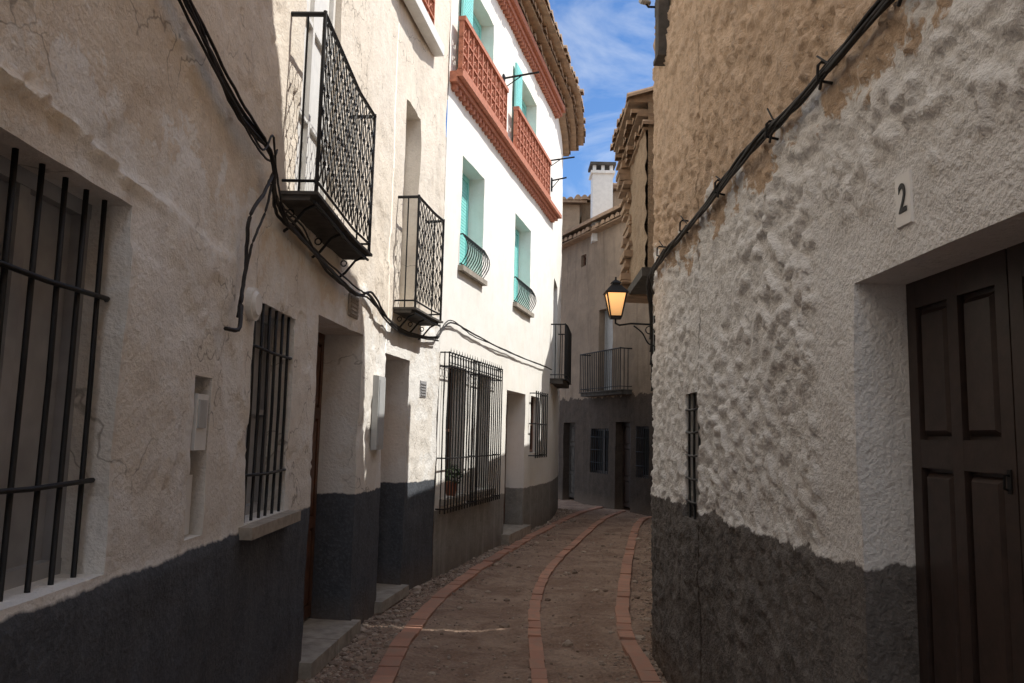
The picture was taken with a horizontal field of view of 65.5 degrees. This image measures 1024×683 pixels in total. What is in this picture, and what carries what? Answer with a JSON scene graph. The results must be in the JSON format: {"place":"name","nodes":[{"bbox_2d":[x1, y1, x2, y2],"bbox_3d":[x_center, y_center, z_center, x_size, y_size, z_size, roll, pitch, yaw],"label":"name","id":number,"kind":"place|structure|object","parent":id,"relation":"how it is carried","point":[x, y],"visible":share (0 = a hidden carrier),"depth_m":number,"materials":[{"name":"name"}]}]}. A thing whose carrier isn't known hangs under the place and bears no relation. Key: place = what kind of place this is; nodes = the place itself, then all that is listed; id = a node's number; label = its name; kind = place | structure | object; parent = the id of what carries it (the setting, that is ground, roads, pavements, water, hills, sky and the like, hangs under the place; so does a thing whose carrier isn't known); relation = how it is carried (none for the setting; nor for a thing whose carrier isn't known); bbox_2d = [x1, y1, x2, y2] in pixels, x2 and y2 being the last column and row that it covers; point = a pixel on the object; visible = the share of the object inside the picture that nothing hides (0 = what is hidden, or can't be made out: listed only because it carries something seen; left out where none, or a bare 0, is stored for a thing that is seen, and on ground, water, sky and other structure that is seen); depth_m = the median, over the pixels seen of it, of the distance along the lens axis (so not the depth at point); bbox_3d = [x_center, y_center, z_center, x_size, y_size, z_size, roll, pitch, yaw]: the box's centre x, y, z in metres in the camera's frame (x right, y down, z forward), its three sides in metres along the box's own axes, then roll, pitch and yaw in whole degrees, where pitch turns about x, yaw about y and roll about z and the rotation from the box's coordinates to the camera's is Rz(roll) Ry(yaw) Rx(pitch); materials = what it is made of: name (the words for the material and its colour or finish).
{"place":"outdoors","nodes":[
{"label":"outdoors","id":0,"kind":"place"},
{"bbox_2d":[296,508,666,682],"bbox_3d":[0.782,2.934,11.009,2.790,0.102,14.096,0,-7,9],"label":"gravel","id":1,"kind":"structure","parent":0,"point":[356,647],"depth_m":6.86,"materials":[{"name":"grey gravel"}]},
{"bbox_2d":[301,497,666,682],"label":"ground","id":2,"kind":"structure","parent":0,"point":[485,632],"depth_m":7.05,"materials":[{"name":"brown stone"}]},
{"bbox_2d":[0,0,450,682],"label":"plaster house","id":3,"kind":"structure","parent":2,"relation":"on","point":[192,490],"depth_m":3.52,"materials":[{"name":"paint"}]},
{"bbox_2d":[0,148,109,601],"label":"window","id":4,"kind":"structure","parent":3,"relation":"in","point":[44,227],"depth_m":2.45,"materials":[{"name":"black metal"}]},
{"bbox_2d":[244,288,261,320],"bbox_3d":[-1.311,-0.189,4.046,0.050,0.170,0.170,1,-7,0],"label":"junction cover","id":5,"kind":"object","parent":3,"relation":"attached to","point":[253,303],"visible":0.99,"depth_m":3.99,"materials":[{"name":"white paint"}]},
{"bbox_2d":[238,304,300,539],"bbox_3d":[-1.410,0.424,4.456,0.280,1.225,0.922,1,-7,0],"label":"window","id":6,"kind":"structure","parent":3,"relation":"in","point":[256,430],"depth_m":4.57,"materials":[{"name":"black metal"}]},
{"bbox_2d":[295,0,335,200],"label":"balcony door","id":7,"kind":"structure","parent":3,"relation":"in","point":[315,23],"depth_m":5.49,"materials":[{"name":"white paint"}]},
{"bbox_2d":[298,332,360,679],"bbox_3d":[-1.480,1.078,5.948,0.484,2.420,1.282,1,-7,4],"label":"door","id":8,"kind":"structure","parent":3,"relation":"in","point":[322,639],"depth_m":6.28,"materials":[{"name":"brown wood"}]},
{"bbox_2d":[348,293,358,319],"bbox_3d":[-1.261,-0.280,6.347,0.022,0.180,0.251,1,-7,5],"label":"wall vent","id":9,"kind":"object","parent":3,"relation":"attached to","point":[353,305],"depth_m":6.30,"materials":[{"name":"stone"}]},
{"bbox_2d":[178,0,551,369],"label":"electric cable","id":10,"kind":"object","parent":3,"relation":"attached to","point":[252,128],"visible":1,"depth_m":3.96,"materials":[{"name":"black rubber"}]},
{"bbox_2d":[370,375,385,449],"bbox_3d":[-1.192,0.638,7.119,0.056,0.660,0.261,1,-7,5],"label":"meter cabinet","id":11,"kind":"object","parent":3,"relation":"attached to","point":[378,411],"visible":1,"depth_m":7.02,"materials":[{"name":"grey plastic"}]},
{"bbox_2d":[374,583,408,612],"bbox_3d":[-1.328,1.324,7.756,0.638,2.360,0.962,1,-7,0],"label":"doorstep","id":12,"kind":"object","parent":3,"relation":"in","point":[387,595],"depth_m":7.58,"materials":[{"name":"concrete"}]},
{"bbox_2d":[399,120,406,296],"bbox_3d":[-1.242,-1.376,8.290,0.054,2.150,0.539,0,-7,10],"label":"balcony door","id":13,"kind":"structure","parent":3,"relation":"in","point":[406,120],"depth_m":8.54,"materials":[{"name":"white paint"}]},
{"bbox_2d":[419,380,426,397],"bbox_3d":[-0.959,0.516,8.604,0.020,0.180,0.186,0,-7,14],"label":"wall vent","id":14,"kind":"object","parent":3,"relation":"attached to","point":[423,387],"depth_m":8.58,"materials":[{"name":"grey metal"}]},
{"bbox_2d":[370,506,602,682],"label":"brick paving strip","id":15,"kind":"object","parent":2,"relation":"on","point":[394,656],"visible":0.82,"depth_m":7.17,"materials":[{"name":"red brick"}]},
{"bbox_2d":[432,0,585,578],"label":"white house","id":16,"kind":"structure","parent":2,"relation":"on","point":[497,433],"depth_m":11.82,"materials":[{"name":"paint"}]},
{"bbox_2d":[446,464,461,495],"bbox_3d":[-0.727,1.666,9.623,0.259,0.404,0.260,1,-7,0],"label":"potted plant","id":17,"kind":"object","parent":16,"relation":"on","point":[452,478],"visible":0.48,"depth_m":9.58,"materials":[{"name":"green plant"}]},
{"bbox_2d":[434,351,478,513],"bbox_3d":[-0.760,1.073,9.664,0.359,1.890,1.195,0,-7,14],"label":"window","id":18,"kind":"structure","parent":16,"relation":"in","point":[448,458],"depth_m":9.59,"materials":[{"name":"black metal"}]},
{"bbox_2d":[458,172,489,285],"bbox_3d":[-0.589,-1.562,10.460,0.377,1.495,1.075,0,-7,14],"label":"shuttered window","id":19,"kind":"structure","parent":16,"relation":"in","point":[464,239],"depth_m":10.72,"materials":[{"name":"teal paint"}]},
{"bbox_2d":[473,13,481,39],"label":"shuttered window","id":20,"kind":"structure","parent":16,"relation":"in","point":[477,27],"depth_m":11.40,"materials":[{"name":"teal paint"}]},
{"bbox_2d":[468,359,502,504],"bbox_3d":[-0.453,1.217,10.834,0.339,1.890,1.155,0,-7,14],"label":"window","id":21,"kind":"structure","parent":16,"relation":"in","point":[493,478],"depth_m":10.74,"materials":[{"name":"black metal"}]},
{"bbox_2d":[501,394,530,544],"bbox_3d":[-0.075,1.950,12.586,0.480,2.300,1.459,0,-7,14],"label":"door","id":22,"kind":"structure","parent":16,"relation":"in","point":[511,533],"depth_m":12.53,"materials":[{"name":"wood"}]},
{"bbox_2d":[503,71,538,85],"bbox_3d":[0.112,-3.915,11.982,0.603,0.276,0.083,0,-7,13],"label":"washing line pole","id":23,"kind":"object","parent":16,"relation":"attached to","point":[518,76],"visible":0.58,"depth_m":11.99,"materials":[{"name":"black metal"}]},
{"bbox_2d":[513,228,535,317],"bbox_3d":[0.105,-1.225,13.189,0.377,1.495,1.269,0,-7,14],"label":"shuttered window","id":24,"kind":"structure","parent":16,"relation":"in","point":[520,307],"depth_m":13.54,"materials":[{"name":"teal paint"}]},
{"bbox_2d":[522,99,526,116],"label":"shuttered window","id":25,"kind":"structure","parent":16,"relation":"in","point":[524,107],"depth_m":14.22,"materials":[{"name":"teal paint"}]},
{"bbox_2d":[528,391,547,457],"bbox_3d":[0.379,1.463,14.005,0.311,1.140,0.956,0,-7,14],"label":"window","id":26,"kind":"structure","parent":16,"relation":"in","point":[538,413],"depth_m":14.06,"materials":[{"name":"black metal"}]},
{"bbox_2d":[551,177,566,191],"bbox_3d":[0.890,-3.076,15.543,0.355,0.276,0.082,0,-7,11],"label":"washing line pole","id":27,"kind":"object","parent":16,"relation":"attached to","point":[552,180],"visible":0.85,"depth_m":15.54,"materials":[{"name":"black metal"}]},
{"bbox_2d":[551,156,574,165],"bbox_3d":[0.879,-3.342,14.995,0.603,0.276,0.082,0,-7,11],"label":"washing line pole","id":28,"kind":"object","parent":16,"relation":"attached to","point":[559,159],"visible":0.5,"depth_m":14.99,"materials":[{"name":"black metal"}]},
{"bbox_2d":[562,196,587,232],"bbox_3d":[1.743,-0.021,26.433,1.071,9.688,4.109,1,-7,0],"label":"village house","id":29,"kind":"structure","parent":2,"relation":"on","point":[571,213],"depth_m":25.23,"materials":[{"name":"paint"}]},
{"bbox_2d":[528,510,625,682],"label":"brick paving strip","id":30,"kind":"object","parent":2,"relation":"on","point":[537,665],"visible":0.87,"depth_m":7.20,"materials":[{"name":"red brick"}]},
{"bbox_2d":[575,194,590,223],"bbox_3d":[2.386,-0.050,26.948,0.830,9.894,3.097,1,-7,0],"label":"village house","id":31,"kind":"structure","parent":2,"relation":"on","point":[585,210],"depth_m":26.29,"materials":[{"name":"paint"}]},
{"bbox_2d":[558,161,654,515],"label":"shaded house","id":32,"kind":"structure","parent":2,"relation":"on","point":[606,428],"depth_m":19.14,"materials":[{"name":"paint"}]},
{"bbox_2d":[569,423,574,497],"bbox_3d":[1.640,3.035,20.370,0.062,1.900,0.644,4,-7,-23],"label":"door","id":33,"kind":"structure","parent":32,"relation":"in","point":[572,425],"depth_m":20.52,"materials":[{"name":"brown wood"}]},
{"bbox_2d":[590,429,608,473],"bbox_3d":[2.150,2.599,18.918,0.213,1.050,0.941,4,-7,-23],"label":"window","id":34,"kind":"structure","parent":32,"relation":"in","point":[601,435],"depth_m":18.96,"materials":[{"name":"brown paint"}]},
{"bbox_2d":[604,310,612,389],"bbox_3d":[2.394,0.195,18.985,0.070,1.950,0.650,4,-7,-23],"label":"balcony door","id":35,"kind":"structure","parent":32,"relation":"in","point":[608,322],"depth_m":19.16,"materials":[{"name":"grey plastic"}]},
{"bbox_2d":[622,422,630,506],"bbox_3d":[2.690,2.774,17.945,0.062,1.900,0.644,4,-7,-23],"label":"door","id":36,"kind":"structure","parent":32,"relation":"in","point":[626,425],"depth_m":18.08,"materials":[{"name":"brown paint"}]},
{"bbox_2d":[635,426,649,477],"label":"window","id":37,"kind":"structure","parent":32,"relation":"in","point":[645,452],"depth_m":17.27,"materials":[{"name":"brown paint"}]},
{"bbox_2d":[613,183,621,206],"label":"village house","id":38,"kind":"structure","parent":2,"relation":"on","point":[616,201],"depth_m":24.90,"materials":[{"name":"concrete"}]},
{"bbox_2d":[610,86,654,303],"bbox_3d":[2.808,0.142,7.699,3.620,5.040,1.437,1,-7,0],"label":"rubble house","id":39,"kind":"structure","parent":2,"relation":"on","point":[631,146],"depth_m":7.77,"materials":[{"name":"stone"}]},
{"bbox_2d":[615,516,660,682],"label":"brick paving strip","id":40,"kind":"object","parent":2,"relation":"on","point":[643,668],"visible":0.83,"depth_m":6.95,"materials":[{"name":"red brick"}]},
{"bbox_2d":[650,0,1023,682],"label":"roughcast house","id":41,"kind":"structure","parent":2,"relation":"on","point":[838,426],"depth_m":2.81,"materials":[{"name":"paint"}]},
{"bbox_2d":[603,277,654,351],"bbox_3d":[0.936,-0.216,6.190,0.444,0.575,0.182,1,-7,0],"label":"wall lantern","id":42,"kind":"object","parent":41,"relation":"attached to","point":[615,293],"depth_m":6.15,"materials":[{"name":"black metal"}]},
{"bbox_2d":[639,0,654,7],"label":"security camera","id":43,"kind":"object","parent":41,"relation":"attached to","point":[647,3],"visible":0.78,"depth_m":6.35,"materials":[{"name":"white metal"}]},
{"bbox_2d":[653,0,669,65],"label":"junction box","id":44,"kind":"object","parent":41,"relation":"attached to","point":[662,21],"visible":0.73,"depth_m":5.85,"materials":[{"name":"metal"}]},
{"bbox_2d":[685,393,700,519],"bbox_3d":[1.113,0.694,4.835,0.046,0.760,0.409,1,-7,-1],"label":"window","id":45,"kind":"structure","parent":41,"relation":"in","point":[689,409],"depth_m":4.87,"materials":[{"name":"black metal"}]},
{"bbox_2d":[646,0,901,390],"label":"electric cable","id":46,"kind":"object","parent":41,"relation":"attached to","point":[876,10],"visible":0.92,"depth_m":3.42,"materials":[{"name":"black rubber"}]},
{"bbox_2d":[895,169,913,228],"bbox_3d":[1.172,-0.424,2.379,0.014,0.160,0.090,1,-7,0],"label":"house number","id":47,"kind":"object","parent":41,"relation":"attached to","point":[904,199],"visible":1,"depth_m":2.37,"materials":[{"name":"white ceramic"}]},
{"bbox_2d":[906,242,1023,682],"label":"double door","id":48,"kind":"structure","parent":41,"relation":"in","point":[965,322],"depth_m":2.33,"materials":[{"name":"brown paint"}]},
{"bbox_2d":[446,0,654,198],"label":"sky","id":49,"kind":"structure","parent":0,"point":[611,51],"materials":[{"name":"blue"}]}
]}

